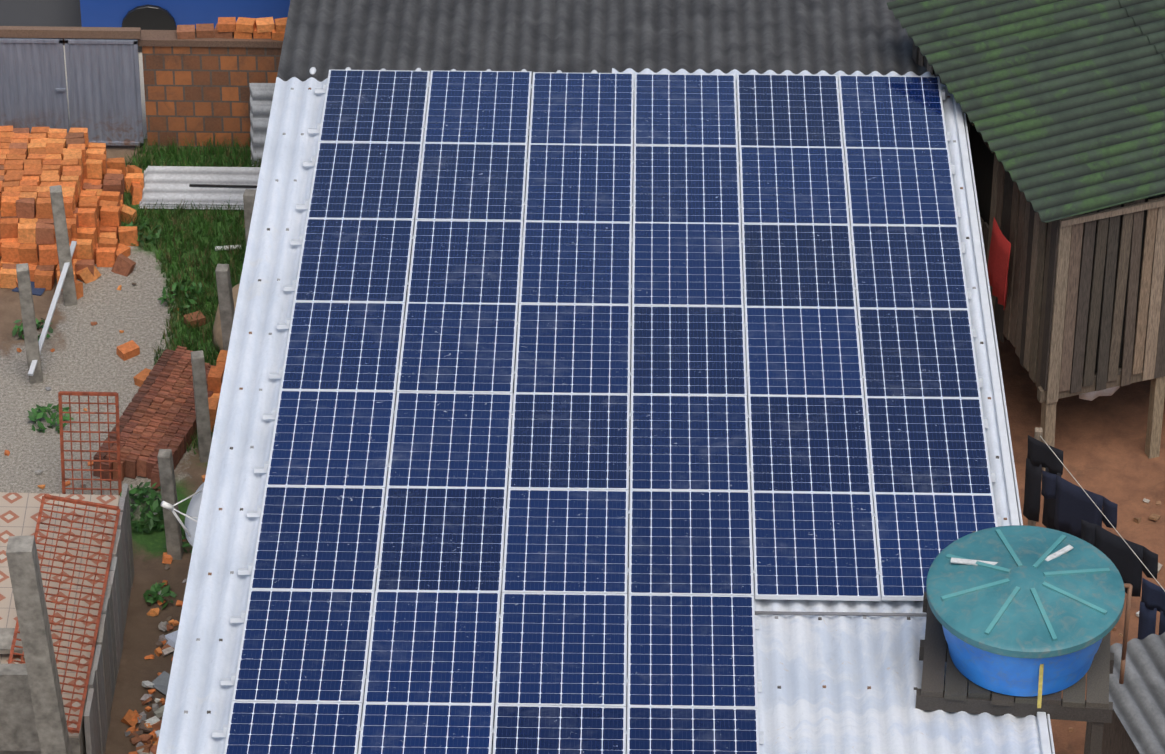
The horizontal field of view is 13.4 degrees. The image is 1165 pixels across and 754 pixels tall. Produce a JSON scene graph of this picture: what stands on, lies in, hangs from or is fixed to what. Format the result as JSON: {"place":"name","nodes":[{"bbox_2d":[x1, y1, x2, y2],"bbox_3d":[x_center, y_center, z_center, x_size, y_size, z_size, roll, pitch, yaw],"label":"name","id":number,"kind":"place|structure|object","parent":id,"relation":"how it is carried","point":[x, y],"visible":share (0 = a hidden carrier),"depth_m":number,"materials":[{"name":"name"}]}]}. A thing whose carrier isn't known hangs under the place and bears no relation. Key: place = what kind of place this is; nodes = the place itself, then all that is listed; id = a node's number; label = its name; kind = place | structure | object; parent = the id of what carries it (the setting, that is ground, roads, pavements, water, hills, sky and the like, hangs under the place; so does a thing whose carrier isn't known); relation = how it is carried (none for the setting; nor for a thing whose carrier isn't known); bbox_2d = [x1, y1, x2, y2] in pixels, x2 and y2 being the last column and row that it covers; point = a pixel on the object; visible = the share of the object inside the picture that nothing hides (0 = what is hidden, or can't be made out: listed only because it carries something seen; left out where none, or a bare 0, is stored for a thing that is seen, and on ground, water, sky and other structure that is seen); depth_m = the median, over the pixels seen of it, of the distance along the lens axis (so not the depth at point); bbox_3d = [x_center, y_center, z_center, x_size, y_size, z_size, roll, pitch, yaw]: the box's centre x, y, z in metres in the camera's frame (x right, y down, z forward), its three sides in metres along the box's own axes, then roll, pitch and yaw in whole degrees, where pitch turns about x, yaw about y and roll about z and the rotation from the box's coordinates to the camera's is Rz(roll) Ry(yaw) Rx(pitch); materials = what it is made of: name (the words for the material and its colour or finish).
{"place":"outdoors","nodes":[
{"label":"outdoors","id":0,"kind":"place"},
{"bbox_2d":[0,0,1164,753],"bbox_3d":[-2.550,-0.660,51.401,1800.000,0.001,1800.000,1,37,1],"label":"ground","id":1,"kind":"structure","parent":0,"point":[1100,442],"depth_m":49.96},
{"bbox_2d":[0,496,120,753],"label":"patio base","id":2,"kind":"object","parent":1,"relation":"on","point":[78,745],"visible":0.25,"depth_m":44.76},
{"bbox_2d":[0,535,71,753],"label":"concrete pillar","id":3,"kind":"structure","parent":2,"relation":"on","point":[32,715],"depth_m":43.01,"materials":[{"name":"grey concrete"}]},
{"bbox_2d":[0,492,119,737],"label":"patio tiles","id":4,"kind":"object","parent":2,"relation":"on","point":[19,512],"visible":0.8,"depth_m":46.56,"materials":[{"name":"tile"}]},
{"bbox_2d":[8,391,121,732],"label":"grilles","id":5,"kind":"object","parent":1,"relation":"on","point":[80,502],"visible":0.75,"depth_m":46.52,"materials":[{"name":"red metal"}]},
{"bbox_2d":[0,38,143,145],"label":"gate","id":6,"kind":"structure","parent":1,"relation":"on","point":[104,88],"depth_m":53.26,"materials":[{"name":"metal"}]},
{"bbox_2d":[12,281,177,736],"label":"litter","id":7,"kind":"object","parent":1,"relation":"on","point":[161,681],"visible":0.15,"depth_m":46.79,"materials":[{"name":"plastic"}]},
{"bbox_2d":[4,283,205,753],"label":"rubble","id":8,"kind":"object","parent":1,"relation":"on","point":[141,741],"visible":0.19,"depth_m":46.47,"materials":[{"name":"orange brick"}]},
{"bbox_2d":[84,484,133,753],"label":"concrete wall","id":9,"kind":"structure","parent":1,"relation":"on","point":[104,673],"depth_m":46.27,"materials":[{"name":"grey concrete"}]},
{"bbox_2d":[16,185,255,559],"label":"fence posts","id":10,"kind":"object","parent":1,"relation":"on","point":[173,536],"visible":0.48,"depth_m":49.88,"materials":[{"name":"concrete"}]},
{"bbox_2d":[28,241,76,375],"bbox_3d":[-5.437,-0.712,50.751,0.050,0.370,1.862,6,38,8],"label":"pipe","id":11,"kind":"object","parent":10,"relation":"attached to","point":[53,306],"visible":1,"depth_m":50.75,"materials":[{"name":"white plastic"}]},
{"bbox_2d":[12,134,261,609],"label":"weedy grass","id":12,"kind":"structure","parent":1,"relation":"on","point":[188,307],"depth_m":52.06,"materials":[{"name":"green plant"}]},
{"bbox_2d":[0,17,286,431],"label":"bricks","id":13,"kind":"object","parent":1,"relation":"on","point":[36,163],"visible":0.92,"depth_m":52.03,"materials":[{"name":"orange brick"}]},
{"bbox_2d":[93,346,213,490],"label":"tile stacks","id":14,"kind":"object","parent":1,"relation":"on","point":[159,412],"visible":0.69,"depth_m":49.60,"materials":[{"name":"brown tile"}]},
{"bbox_2d":[80,0,289,51],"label":"cars","id":15,"kind":"object","parent":1,"relation":"on","point":[157,14],"visible":0.29,"depth_m":54.99,"materials":[{"name":"paint"}]},
{"bbox_2d":[139,166,260,209],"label":"corrugated sheets","id":16,"kind":"object","parent":1,"relation":"on","point":[168,185],"visible":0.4,"depth_m":53.09,"materials":[{"name":"grey metal"}]},
{"bbox_2d":[189,184,256,187],"bbox_3d":[-3.717,-2.046,53.045,1.000,0.020,0.020,1,37,1],"label":"rod","id":17,"kind":"object","parent":16,"relation":"on","point":[214,185],"visible":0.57,"depth_m":53.04,"materials":[{"name":"black metal"}]},
{"bbox_2d":[142,46,281,147],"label":"yard wall","id":18,"kind":"structure","parent":1,"relation":"on","point":[201,94],"depth_m":53.35,"materials":[{"name":"brick"}]},
{"bbox_2d":[0,26,282,47],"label":"wall coping","id":19,"kind":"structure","parent":18,"relation":"on","point":[164,38],"depth_m":52.88,"materials":[{"name":"brown concrete"}]},
{"bbox_2d":[212,284,239,352],"bbox_3d":[-3.464,-0.650,50.962,0.734,0.530,1.076,1,37,1],"label":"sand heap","id":20,"kind":"object","parent":1,"relation":"on","point":[217,333],"visible":0.17,"depth_m":50.82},
{"bbox_2d":[215,245,240,250],"bbox_3d":[-3.745,-1.366,52.269,0.275,0.050,0.050,-4,38,-6],"label":"pvc pipe","id":21,"kind":"object","parent":1,"relation":"on","point":[225,247],"visible":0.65,"depth_m":52.25,"materials":[{"name":"white plastic"}]},
{"bbox_2d":[249,83,274,166],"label":"leaning sheets","id":22,"kind":"object","parent":1,"relation":"on","point":[261,96],"visible":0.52,"depth_m":53.31,"materials":[{"name":"grey metal"}]},
{"bbox_2d":[0,165,1162,731],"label":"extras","id":23,"kind":"object","parent":1,"relation":"on","point":[124,265],"visible":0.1,"depth_m":51.89,"materials":[{"name":"orange brick"}]},
{"bbox_2d":[915,592,1113,753],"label":"tank stand","id":24,"kind":"object","parent":1,"relation":"on","point":[1094,710],"visible":0.42,"depth_m":38.36,"materials":[{"name":"brown wood"}]},
{"bbox_2d":[926,525,1124,696],"bbox_3d":[3.432,1.843,38.468,1.534,0.760,1.534,1,37,1],"label":"water tank","id":25,"kind":"object","parent":24,"relation":"on","point":[1016,615],"visible":0.98,"depth_m":38.15,"materials":[{"name":"teal plastic"}]},
{"bbox_2d":[951,545,1072,564],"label":"white strips","id":26,"kind":"object","parent":25,"relation":"on","point":[1062,551],"visible":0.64,"depth_m":38.46,"materials":[{"name":"white plastic"}]},
{"bbox_2d":[1037,664,1043,707],"bbox_3d":[3.522,2.308,37.991,0.030,0.547,0.096,1,37,1],"label":"pipe","id":27,"kind":"object","parent":25,"relation":"attached to","point":[1040,684],"visible":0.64,"depth_m":38.02,"materials":[{"name":"yellow plastic"}]},
{"bbox_2d":[972,531,1131,683],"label":"tank pipes","id":28,"kind":"object","parent":25,"relation":"attached to","point":[1126,628],"visible":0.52,"depth_m":38.87,"materials":[{"name":"brown plastic"}]},
{"bbox_2d":[912,41,1164,479],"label":"shack","id":29,"kind":"structure","parent":1,"relation":"on","point":[1083,312],"depth_m":48.28,"materials":[{"name":"brown wood"}]},
{"bbox_2d":[887,0,1164,222],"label":"mossy corrugated roof","id":30,"kind":"structure","parent":29,"relation":"attached to","point":[1061,103],"depth_m":48.79,"materials":[{"name":"green metal"}]},
{"bbox_2d":[1028,427,1164,590],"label":"washing line","id":31,"kind":"object","parent":1,"relation":"on","point":[1038,433],"visible":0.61,"depth_m":46.78,"materials":[{"name":"white plastic"}]},
{"bbox_2d":[988,217,1164,639],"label":"clothes","id":32,"kind":"object","parent":31,"relation":"hanging from","point":[1070,508],"visible":0.83,"depth_m":46.54,"materials":[{"name":"fabric"}]},
{"bbox_2d":[156,68,1040,753],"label":"white roof","id":33,"kind":"structure","parent":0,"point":[844,660],"depth_m":39.89,"materials":[{"name":"white metal"}]},
{"bbox_2d":[309,67,597,74],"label":"roof caps","id":34,"kind":"object","parent":33,"relation":"on","point":[312,71],"visible":0.35,"depth_m":49.75,"materials":[{"name":"white paint"}]},
{"bbox_2d":[184,88,1006,713],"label":"roof screws","id":35,"kind":"object","parent":33,"relation":"on","point":[252,446],"visible":0.79,"depth_m":41.30,"materials":[{"name":"grey metal"}]},
{"bbox_2d":[212,83,1000,743],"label":"panel clamps","id":36,"kind":"object","parent":33,"relation":"on","point":[264,469],"visible":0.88,"depth_m":42.75,"materials":[{"name":"silver metal"}]},
{"bbox_2d":[224,70,997,753],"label":"panels","id":37,"kind":"object","parent":33,"relation":"on","point":[678,646],"visible":1,"depth_m":42.90,"materials":[{"name":"blue glass"}]},
{"bbox_2d":[755,611,926,616],"bbox_3d":[2.509,3.121,40.653,2.414,3.069,0.039,1,37,1],"label":"mounting rail","id":38,"kind":"object","parent":33,"relation":"on","point":[839,613],"visible":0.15,"depth_m":39.73,"materials":[{"name":"grey metal"}]},
{"bbox_2d":[952,94,1054,753],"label":"verge trim","id":39,"kind":"structure","parent":33,"relation":"attached to","point":[1015,516],"depth_m":44.08,"materials":[{"name":"white paint"}]},
{"bbox_2d":[277,0,927,83],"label":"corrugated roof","id":40,"kind":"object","parent":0,"point":[813,37],"visible":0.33,"depth_m":50.70,"materials":[{"name":"grey metal"}]},
{"bbox_2d":[1101,710,1138,753],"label":"shed walls","id":41,"kind":"structure","parent":0,"point":[1116,739],"depth_m":43.57,"materials":[{"name":"brown wood"}]},
{"bbox_2d":[1109,632,1164,753],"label":"shed roof","id":42,"kind":"structure","parent":41,"relation":"on","point":[1137,697],"depth_m":43.30,"materials":[{"name":"grey metal"}]},
{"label":"house walls","id":43,"kind":"object","parent":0,"visible":0},
{"bbox_2d":[161,490,201,537],"bbox_3d":[-3.252,1.280,43.128,0.690,0.671,0.535,13,39,17],"label":"dish mount","id":44,"kind":"object","parent":43,"relation":"attached to","point":[168,506],"visible":0.52,"depth_m":42.94,"materials":[{"name":"white metal"}]},
{"bbox_2d":[185,482,203,545],"bbox_3d":[-3.245,1.175,43.073,0.477,0.513,0.696,1,37,1],"label":"satellite dish","id":45,"kind":"object","parent":44,"relation":"attached to","point":[193,510],"visible":0.15,"depth_m":43.29,"materials":[{"name":"grey metal"}]}
]}

